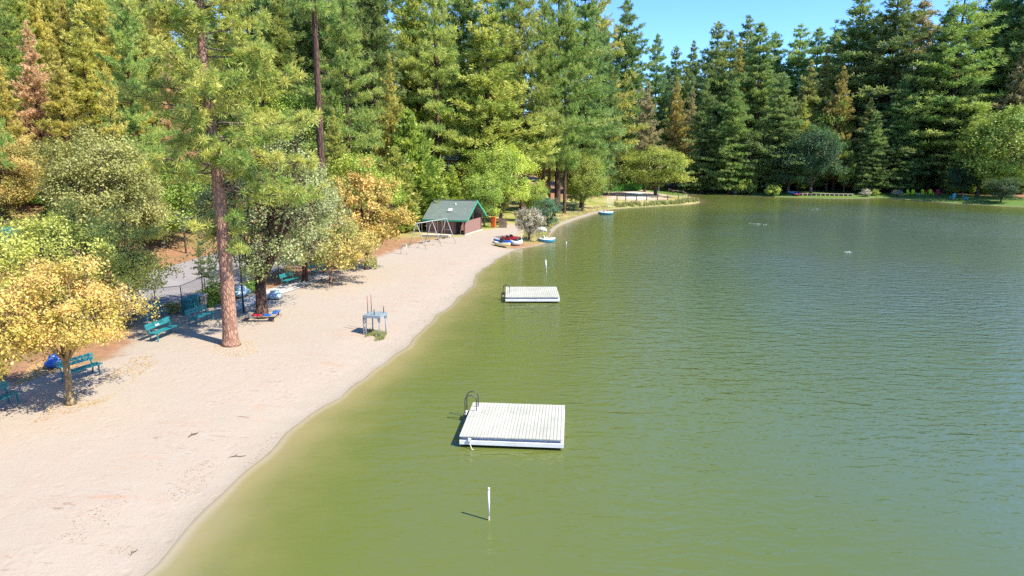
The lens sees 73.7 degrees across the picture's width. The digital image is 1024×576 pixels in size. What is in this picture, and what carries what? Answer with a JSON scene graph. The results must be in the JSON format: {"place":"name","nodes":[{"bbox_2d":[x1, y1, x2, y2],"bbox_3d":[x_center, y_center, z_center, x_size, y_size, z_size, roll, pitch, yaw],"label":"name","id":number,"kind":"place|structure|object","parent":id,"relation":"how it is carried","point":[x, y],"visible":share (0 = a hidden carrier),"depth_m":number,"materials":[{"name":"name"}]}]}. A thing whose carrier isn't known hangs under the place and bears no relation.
{"place":"outdoors","nodes":[
{"label":"outdoors","id":0,"kind":"place"},
{"bbox_2d":[0,238,337,330],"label":"road","id":1,"kind":"structure","parent":0,"point":[189,275],"depth_m":49.01,"materials":[{"name":"grey asphalt"}]},
{"bbox_2d":[214,273,335,310],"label":"path","id":2,"kind":"structure","parent":0,"point":[251,299],"depth_m":47.61,"materials":[{"name":"concrete"}]},
{"bbox_2d":[0,102,1023,575],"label":"ground","id":3,"kind":"structure","parent":0,"point":[128,452],"depth_m":27.76,"materials":[{"name":"beige sand"}]},
{"bbox_2d":[0,0,40,121],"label":"pine tree","id":4,"kind":"object","parent":3,"relation":"on","point":[16,68],"visible":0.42,"depth_m":71.24,"materials":[{"name":"green plant"}]},
{"bbox_2d":[0,68,45,214],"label":"cedar tree","id":5,"kind":"object","parent":3,"relation":"on","point":[5,104],"visible":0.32,"depth_m":60.28,"materials":[{"name":"plant"}]},
{"bbox_2d":[0,130,48,223],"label":"oak tree","id":6,"kind":"object","parent":3,"relation":"on","point":[10,192],"visible":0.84,"depth_m":56.47,"materials":[{"name":"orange plant"}]},
{"bbox_2d":[2,0,55,132],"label":"cedar tree","id":7,"kind":"object","parent":3,"relation":"on","point":[20,17],"visible":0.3,"depth_m":82.16,"materials":[{"name":"plant"}]},
{"bbox_2d":[0,271,66,381],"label":"maple tree","id":8,"kind":"object","parent":3,"relation":"on","point":[4,343],"visible":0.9,"depth_m":22.99,"materials":[{"name":"yellow plant"}]},
{"bbox_2d":[7,19,73,192],"bbox_3d":[-46.173,-17.103,66.023,6.672,16.930,6.218,1,11,5],"label":"cedar tree","id":9,"kind":"object","parent":3,"relation":"on","point":[30,95],"visible":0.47,"depth_m":65.00,"materials":[{"name":"brown plant"}]},
{"bbox_2d":[22,0,62,103],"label":"cedar tree","id":10,"kind":"object","parent":3,"relation":"on","point":[39,25],"visible":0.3,"depth_m":87.36,"materials":[{"name":"yellow plant"}]},
{"bbox_2d":[21,0,74,75],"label":"cedar tree","id":11,"kind":"object","parent":3,"relation":"on","point":[46,8],"visible":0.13,"depth_m":91.51,"materials":[{"name":"green plant"}]},
{"bbox_2d":[0,208,114,324],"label":"maple tree","id":12,"kind":"object","parent":3,"relation":"on","point":[25,227],"visible":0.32,"depth_m":34.59,"materials":[{"name":"green plant"}]},
{"bbox_2d":[38,0,84,117],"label":"cedar tree","id":13,"kind":"object","parent":3,"relation":"on","point":[61,23],"visible":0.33,"depth_m":83.19,"materials":[{"name":"green plant"}]},
{"bbox_2d":[30,49,104,199],"bbox_3d":[-41.960,-14.848,64.728,7.167,15.112,7.722,8,14,35],"label":"cedar tree","id":14,"kind":"object","parent":3,"relation":"on","point":[53,120],"visible":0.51,"depth_m":63.49,"materials":[{"name":"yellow plant"}]},
{"bbox_2d":[0,250,160,405],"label":"maple tree","id":15,"kind":"object","parent":3,"relation":"on","point":[74,332],"visible":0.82,"depth_m":24.81,"materials":[{"name":"yellow plant"}]},
{"bbox_2d":[41,7,120,192],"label":"cedar tree","id":16,"kind":"object","parent":3,"relation":"on","point":[85,90],"visible":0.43,"depth_m":70.36,"materials":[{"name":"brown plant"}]},
{"bbox_2d":[60,0,121,130],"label":"cedar tree","id":17,"kind":"object","parent":3,"relation":"on","point":[98,7],"visible":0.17,"depth_m":81.15,"materials":[{"name":"green plant"}]},
{"bbox_2d":[0,197,185,328],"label":"oak tree","id":18,"kind":"object","parent":3,"relation":"on","point":[125,268],"visible":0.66,"depth_m":35.02,"materials":[{"name":"green plant"}]},
{"bbox_2d":[22,118,181,263],"bbox_3d":[-32.405,-7.438,53.881,10.389,11.461,9.740,8,14,35],"label":"oak tree","id":19,"kind":"object","parent":3,"relation":"on","point":[97,171],"visible":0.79,"depth_m":51.82,"materials":[{"name":"green plant"}]},
{"bbox_2d":[95,63,132,242],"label":"cedar tree","id":20,"kind":"object","parent":3,"relation":"on","point":[106,110],"visible":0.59,"depth_m":58.99,"materials":[{"name":"yellow plant"}]},
{"bbox_2d":[78,2,160,160],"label":"cedar tree","id":21,"kind":"object","parent":3,"relation":"on","point":[103,39],"visible":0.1,"depth_m":73.52,"materials":[{"name":"green plant"}]},
{"bbox_2d":[99,167,171,254],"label":"maple tree","id":22,"kind":"object","parent":3,"relation":"on","point":[160,206],"visible":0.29,"depth_m":55.37,"materials":[{"name":"green plant"}]},
{"bbox_2d":[94,0,179,182],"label":"pine tree","id":23,"kind":"object","parent":3,"relation":"on","point":[128,66],"visible":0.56,"depth_m":61.96,"materials":[{"name":"green plant"}]},
{"bbox_2d":[110,17,167,166],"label":"cedar tree","id":24,"kind":"object","parent":3,"relation":"on","point":[152,70],"visible":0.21,"depth_m":71.66,"materials":[{"name":"green plant"}]},
{"bbox_2d":[106,157,210,248],"bbox_3d":[-31.491,-7.734,61.485,8.504,8.484,9.089,10,15,41],"label":"maple tree","id":25,"kind":"object","parent":3,"relation":"on","point":[173,206],"visible":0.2,"depth_m":61.04,"materials":[{"name":"green plant"}]},
{"bbox_2d":[153,59,206,196],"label":"cedar tree","id":26,"kind":"object","parent":3,"relation":"on","point":[168,124],"visible":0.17,"depth_m":69.49,"materials":[{"name":"green plant"}]},
{"bbox_2d":[169,0,228,169],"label":"cedar tree","id":27,"kind":"object","parent":3,"relation":"on","point":[188,45],"visible":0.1,"depth_m":77.08,"materials":[{"name":"green plant"}]},
{"bbox_2d":[108,0,328,347],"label":"pine tree","id":28,"kind":"object","parent":3,"relation":"on","point":[198,15],"visible":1,"depth_m":31.69,"materials":[{"name":"green plant"}]},
{"bbox_2d":[205,4,276,144],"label":"cedar tree","id":29,"kind":"object","parent":3,"relation":"on","point":[228,15],"visible":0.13,"depth_m":86.24,"materials":[{"name":"green plant"}]},
{"bbox_2d":[166,121,351,318],"bbox_3d":[-14.013,-3.801,38.177,9.289,11.453,9.065,0,11,0],"label":"poplar tree","id":30,"kind":"object","parent":3,"relation":"on","point":[265,229],"visible":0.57,"depth_m":37.13,"materials":[{"name":"green plant"}]},
{"bbox_2d":[227,31,307,187],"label":"cedar tree","id":31,"kind":"object","parent":3,"relation":"on","point":[255,107],"visible":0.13,"depth_m":78.78,"materials":[{"name":"green plant"}]},
{"bbox_2d":[257,0,315,174],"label":"fir tree","id":32,"kind":"object","parent":3,"relation":"on","point":[274,35],"visible":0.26,"depth_m":89.63,"materials":[{"name":"green plant"}]},
{"bbox_2d":[254,162,357,280],"bbox_3d":[-15.152,-4.949,49.464,7.891,9.127,7.264,0,11,0],"label":"poplar tree","id":33,"kind":"object","parent":3,"relation":"on","point":[305,270],"visible":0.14,"depth_m":49.22,"materials":[{"name":"plant"}]},
{"bbox_2d":[258,77,357,200],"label":"maple tree","id":34,"kind":"object","parent":3,"relation":"on","point":[297,103],"visible":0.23,"depth_m":79.29,"materials":[{"name":"green plant"}]},
{"bbox_2d":[285,0,330,141],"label":"fir tree","id":35,"kind":"object","parent":3,"relation":"on","point":[303,26],"visible":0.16,"depth_m":94.16,"materials":[{"name":"green plant"}]},
{"bbox_2d":[285,0,342,241],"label":"pine tree","id":36,"kind":"object","parent":3,"relation":"on","point":[323,7],"visible":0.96,"depth_m":64.99,"materials":[{"name":"green plant"}]},
{"bbox_2d":[276,205,381,283],"bbox_3d":[-13.236,-3.187,49.564,7.564,5.715,8.317,0,11,0],"label":"maple tree","id":37,"kind":"object","parent":3,"relation":"on","point":[337,241],"visible":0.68,"depth_m":48.47,"materials":[{"name":"yellow plant"}]},
{"bbox_2d":[311,106,353,236],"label":"cedar tree","id":38,"kind":"object","parent":3,"relation":"on","point":[336,137],"visible":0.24,"depth_m":71.98,"materials":[{"name":"green plant"}]},
{"bbox_2d":[294,0,379,172],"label":"fir tree","id":39,"kind":"object","parent":3,"relation":"on","point":[322,27],"visible":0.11,"depth_m":93.27,"materials":[{"name":"green plant"}]},
{"bbox_2d":[298,0,387,178],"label":"pine tree","id":40,"kind":"object","parent":3,"relation":"on","point":[348,67],"visible":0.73,"depth_m":76.36,"materials":[{"name":"green plant"}]},
{"bbox_2d":[309,150,390,218],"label":"maple tree","id":41,"kind":"object","parent":3,"relation":"on","point":[347,162],"visible":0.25,"depth_m":68.20,"materials":[{"name":"green plant"}]},
{"bbox_2d":[322,155,417,269],"bbox_3d":[-11.502,-6.068,55.331,7.793,9.202,7.583,0,11,0],"label":"maple tree","id":42,"kind":"object","parent":3,"relation":"on","point":[378,226],"visible":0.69,"depth_m":54.11,"materials":[{"name":"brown plant"}]},
{"bbox_2d":[320,0,432,173],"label":"fir tree","id":43,"kind":"object","parent":3,"relation":"on","point":[378,37],"visible":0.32,"depth_m":90.50,"materials":[{"name":"green plant"}]},
{"bbox_2d":[372,54,404,169],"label":"cedar tree","id":44,"kind":"object","parent":3,"relation":"on","point":[391,114],"visible":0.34,"depth_m":84.78,"materials":[{"name":"green plant"}]},
{"bbox_2d":[373,145,423,232],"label":"cedar tree","id":45,"kind":"object","parent":3,"relation":"on","point":[398,161],"visible":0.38,"depth_m":78.33,"materials":[{"name":"green plant"}]},
{"bbox_2d":[375,107,448,228],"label":"cedar tree","id":46,"kind":"object","parent":3,"relation":"on","point":[411,144],"visible":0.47,"depth_m":81.18,"materials":[{"name":"green plant"}]},
{"bbox_2d":[376,0,468,153],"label":"cedar tree","id":47,"kind":"object","parent":3,"relation":"on","point":[409,24],"visible":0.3,"depth_m":101.73,"materials":[{"name":"green plant"}]},
{"bbox_2d":[394,0,481,188],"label":"pine tree","id":48,"kind":"object","parent":3,"relation":"on","point":[444,56],"visible":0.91,"depth_m":94.68,"materials":[{"name":"green plant"}]},
{"bbox_2d":[439,164,466,199],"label":"cedar tree","id":49,"kind":"object","parent":3,"relation":"on","point":[455,192],"visible":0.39,"depth_m":86.43,"materials":[{"name":"green plant"}]},
{"bbox_2d":[422,199,486,235],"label":"shed","id":50,"kind":"structure","parent":3,"relation":"on","point":[464,216],"depth_m":80.01,"materials":[{"name":"green metal"}]},
{"bbox_2d":[432,0,498,199],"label":"fir tree","id":51,"kind":"object","parent":3,"relation":"on","point":[460,7],"visible":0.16,"depth_m":104.99,"materials":[{"name":"green plant"}]},
{"bbox_2d":[461,167,504,226],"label":"maple tree","id":52,"kind":"object","parent":3,"relation":"on","point":[486,192],"visible":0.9,"depth_m":86.43,"materials":[{"name":"green plant"}]},
{"bbox_2d":[433,0,562,215],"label":"cedar tree","id":53,"kind":"object","parent":3,"relation":"on","point":[486,84],"visible":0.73,"depth_m":96.42,"materials":[{"name":"green plant"}]},
{"bbox_2d":[462,137,541,217],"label":"maple tree","id":54,"kind":"object","parent":3,"relation":"on","point":[518,190],"visible":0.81,"depth_m":90.22,"materials":[{"name":"green plant"}]},
{"bbox_2d":[481,0,535,208],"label":"pine tree","id":55,"kind":"object","parent":3,"relation":"on","point":[504,5],"visible":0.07,"depth_m":106.83,"materials":[{"name":"green plant"}]},
{"bbox_2d":[488,0,565,214],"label":"pine tree","id":56,"kind":"object","parent":3,"relation":"on","point":[521,37],"visible":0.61,"depth_m":100.04,"materials":[{"name":"green plant"}]},
{"bbox_2d":[512,206,546,239],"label":"shrub","id":57,"kind":"object","parent":3,"relation":"on","point":[529,225],"visible":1,"depth_m":76.09,"materials":[{"name":"grey plant"}]},
{"bbox_2d":[518,0,572,206],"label":"pine tree","id":58,"kind":"object","parent":3,"relation":"on","point":[546,79],"visible":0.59,"depth_m":102.67,"materials":[{"name":"green plant"}]},
{"bbox_2d":[531,197,562,225],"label":"shrub","id":59,"kind":"object","parent":3,"relation":"on","point":[546,203],"visible":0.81,"depth_m":91.04,"materials":[{"name":"green plant"}]},
{"bbox_2d":[542,0,588,213],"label":"pine tree","id":60,"kind":"object","parent":3,"relation":"on","point":[565,163],"visible":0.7,"depth_m":105.32,"materials":[{"name":"green plant"}]},
{"bbox_2d":[518,0,626,212],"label":"pine tree","id":61,"kind":"object","parent":3,"relation":"on","point":[583,124],"visible":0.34,"depth_m":106.07,"materials":[{"name":"green plant"}]},
{"bbox_2d":[554,150,611,210],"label":"maple tree","id":62,"kind":"object","parent":3,"relation":"on","point":[591,181],"visible":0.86,"depth_m":112.23,"materials":[{"name":"green plant"}]},
{"bbox_2d":[552,0,634,207],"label":"fir tree","id":63,"kind":"object","parent":3,"relation":"on","point":[593,65],"visible":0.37,"depth_m":116.19,"materials":[{"name":"green plant"}]},
{"bbox_2d":[564,0,649,178],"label":"cedar tree","id":64,"kind":"object","parent":3,"relation":"on","point":[602,23],"visible":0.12,"depth_m":147.22,"materials":[{"name":"green plant"}]},
{"bbox_2d":[586,27,628,194],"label":"fir tree","id":65,"kind":"object","parent":3,"relation":"on","point":[610,101],"visible":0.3,"depth_m":143.84,"materials":[{"name":"green plant"}]},
{"bbox_2d":[607,0,661,181],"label":"fir tree","id":66,"kind":"object","parent":3,"relation":"on","point":[632,50],"visible":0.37,"depth_m":168.24,"materials":[{"name":"green plant"}]},
{"bbox_2d":[630,82,668,191],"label":"cedar tree","id":67,"kind":"object","parent":3,"relation":"on","point":[644,138],"visible":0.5,"depth_m":160.81,"materials":[{"name":"green plant"}]},
{"bbox_2d":[643,33,673,181],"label":"fir tree","id":68,"kind":"object","parent":3,"relation":"on","point":[656,88],"visible":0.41,"depth_m":181.98,"materials":[{"name":"green plant"}]},
{"bbox_2d":[620,144,697,195],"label":"maple tree","id":69,"kind":"object","parent":3,"relation":"on","point":[652,177],"visible":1,"depth_m":144.79,"materials":[{"name":"green plant"}]},
{"bbox_2d":[657,46,686,139],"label":"fir tree","id":70,"kind":"object","parent":3,"relation":"on","point":[671,71],"visible":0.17,"depth_m":205.59,"materials":[{"name":"green plant"}]},
{"bbox_2d":[660,77,692,189],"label":"cedar tree","id":71,"kind":"object","parent":3,"relation":"on","point":[675,114],"visible":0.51,"depth_m":170.45,"materials":[{"name":"green plant"}]},
{"bbox_2d":[676,77,726,192],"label":"fir tree","id":72,"kind":"object","parent":3,"relation":"on","point":[702,119],"visible":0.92,"depth_m":165.12,"materials":[{"name":"green plant"}]},
{"bbox_2d":[687,21,749,179],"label":"fir tree","id":73,"kind":"object","parent":3,"relation":"on","point":[711,65],"visible":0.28,"depth_m":176.94,"materials":[{"name":"green plant"}]},
{"bbox_2d":[699,76,765,193],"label":"fir tree","id":74,"kind":"object","parent":3,"relation":"on","point":[727,143],"visible":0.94,"depth_m":161.53,"materials":[{"name":"green plant"}]},
{"bbox_2d":[734,116,771,181],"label":"maple tree","id":75,"kind":"object","parent":3,"relation":"on","point":[753,134],"visible":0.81,"depth_m":161.45,"materials":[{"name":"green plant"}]},
{"bbox_2d":[717,21,789,181],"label":"fir tree","id":76,"kind":"object","parent":3,"relation":"on","point":[760,92],"visible":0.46,"depth_m":171.13,"materials":[{"name":"green plant"}]},
{"bbox_2d":[747,31,796,182],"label":"fir tree","id":77,"kind":"object","parent":3,"relation":"on","point":[775,36],"visible":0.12,"depth_m":182.12,"materials":[{"name":"green plant"}]},
{"bbox_2d":[741,71,818,187],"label":"fir tree","id":78,"kind":"object","parent":3,"relation":"on","point":[781,111],"visible":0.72,"depth_m":160.05,"materials":[{"name":"green plant"}]},
{"bbox_2d":[757,141,821,192],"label":"maple tree","id":79,"kind":"object","parent":3,"relation":"on","point":[775,161],"visible":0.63,"depth_m":158.04,"materials":[{"name":"green plant"}]},
{"bbox_2d":[753,23,832,184],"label":"fir tree","id":80,"kind":"object","parent":3,"relation":"on","point":[797,60],"visible":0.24,"depth_m":178.20,"materials":[{"name":"green plant"}]},
{"bbox_2d":[782,59,833,188],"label":"cedar tree","id":81,"kind":"object","parent":3,"relation":"on","point":[812,90],"visible":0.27,"depth_m":167.85,"materials":[{"name":"green plant"}]},
{"bbox_2d":[781,121,849,192],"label":"maple tree","id":82,"kind":"object","parent":3,"relation":"on","point":[828,150],"visible":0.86,"depth_m":154.26,"materials":[{"name":"green plant"}]},
{"bbox_2d":[811,45,834,187],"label":"cedar tree","id":83,"kind":"object","parent":3,"relation":"on","point":[826,58],"visible":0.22,"depth_m":170.61,"materials":[{"name":"green plant"}]},
{"bbox_2d":[813,96,855,190],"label":"maple tree","id":84,"kind":"object","parent":3,"relation":"on","point":[823,120],"visible":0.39,"depth_m":162.22,"materials":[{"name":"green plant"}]},
{"bbox_2d":[815,66,863,190],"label":"cedar tree","id":85,"kind":"object","parent":3,"relation":"on","point":[841,90],"visible":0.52,"depth_m":161.85,"materials":[{"name":"green plant"}]},
{"bbox_2d":[783,0,905,187],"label":"fir tree","id":86,"kind":"object","parent":3,"relation":"on","point":[860,33],"visible":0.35,"depth_m":167.19,"materials":[{"name":"green plant"}]},
{"bbox_2d":[839,110,901,193],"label":"fir tree","id":87,"kind":"object","parent":3,"relation":"on","point":[874,140],"visible":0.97,"depth_m":156.13,"materials":[{"name":"green plant"}]},
{"bbox_2d":[843,97,898,191],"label":"conifer tree","id":88,"kind":"object","parent":3,"relation":"on","point":[865,120],"visible":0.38,"depth_m":159.22,"materials":[{"name":"green plant"}]},
{"bbox_2d":[822,0,943,189],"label":"fir tree","id":89,"kind":"object","parent":3,"relation":"on","point":[898,25],"visible":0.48,"depth_m":161.24,"materials":[{"name":"green plant"}]},
{"bbox_2d":[857,0,946,127],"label":"cedar tree","id":90,"kind":"object","parent":3,"relation":"on","point":[922,20],"visible":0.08,"depth_m":169.10,"materials":[{"name":"green plant"}]},
{"bbox_2d":[864,77,942,191],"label":"fir tree","id":91,"kind":"object","parent":3,"relation":"on","point":[897,107],"visible":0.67,"depth_m":157.04,"materials":[{"name":"green plant"}]},
{"bbox_2d":[890,10,983,189],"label":"fir tree","id":92,"kind":"object","parent":3,"relation":"on","point":[928,179],"visible":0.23,"depth_m":158.41,"materials":[{"name":"green plant"}]},
{"bbox_2d":[891,0,1010,191],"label":"pine tree","id":93,"kind":"object","parent":3,"relation":"on","point":[959,49],"visible":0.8,"depth_m":152.70,"materials":[{"name":"green plant"}]},
{"bbox_2d":[922,72,998,192],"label":"fir tree","id":94,"kind":"object","parent":3,"relation":"on","point":[964,113],"visible":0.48,"depth_m":153.39,"materials":[{"name":"green plant"}]},
{"bbox_2d":[943,162,983,195],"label":"maple tree","id":95,"kind":"object","parent":3,"relation":"on","point":[955,175],"visible":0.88,"depth_m":145.30,"materials":[{"name":"green plant"}]},
{"bbox_2d":[925,0,1016,177],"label":"fir tree","id":96,"kind":"object","parent":3,"relation":"on","point":[988,27],"visible":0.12,"depth_m":160.92,"materials":[{"name":"green plant"}]},
{"bbox_2d":[948,104,1013,195],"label":"maple tree","id":97,"kind":"object","parent":3,"relation":"on","point":[965,146],"visible":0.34,"depth_m":144.57,"materials":[{"name":"green plant"}]},
{"bbox_2d":[949,100,1023,197],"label":"maple tree","id":98,"kind":"object","parent":3,"relation":"on","point":[1009,169],"visible":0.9,"depth_m":138.11,"materials":[{"name":"green plant"}]},
{"bbox_2d":[954,0,1023,162],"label":"fir tree","id":99,"kind":"object","parent":3,"relation":"on","point":[1010,6],"visible":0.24,"depth_m":155.02,"materials":[{"name":"green plant"}]},
{"bbox_2d":[960,52,1023,180],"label":"cedar tree","id":100,"kind":"object","parent":3,"relation":"on","point":[1016,87],"visible":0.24,"depth_m":149.69,"materials":[{"name":"green plant"}]},
{"bbox_2d":[964,0,1023,188],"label":"fir tree","id":101,"kind":"object","parent":3,"relation":"on","point":[1011,56],"visible":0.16,"depth_m":152.28,"materials":[{"name":"green plant"}]},
{"bbox_2d":[979,176,1023,202],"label":"small tree","id":102,"kind":"object","parent":3,"relation":"on","point":[998,188],"visible":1,"depth_m":132.03,"materials":[{"name":"green plant"}]},
{"bbox_2d":[143,193,1023,575],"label":"water","id":103,"kind":"structure","parent":0,"point":[741,385],"depth_m":26.03,"materials":[{"name":"green liquid"}]},
{"bbox_2d":[459,391,564,449],"bbox_3d":[0.006,4.955,24.890,3.791,1.560,3.403,1,11,5],"label":"swim raft","id":104,"kind":"object","parent":103,"relation":"on","point":[482,420],"visible":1,"depth_m":24.39,"materials":[{"name":"paint"}]},
{"bbox_2d":[503,284,559,301],"bbox_3d":[1.288,0.393,47.806,3.876,1.560,3.588,0,11,0],"label":"swim raft","id":105,"kind":"object","parent":103,"relation":"on","point":[539,294],"visible":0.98,"depth_m":46.82,"materials":[{"name":"paint"}]},
{"bbox_2d":[166,0,1023,113],"label":"sky","id":106,"kind":"structure","parent":0,"point":[679,23],"materials":[{"name":"blue"}]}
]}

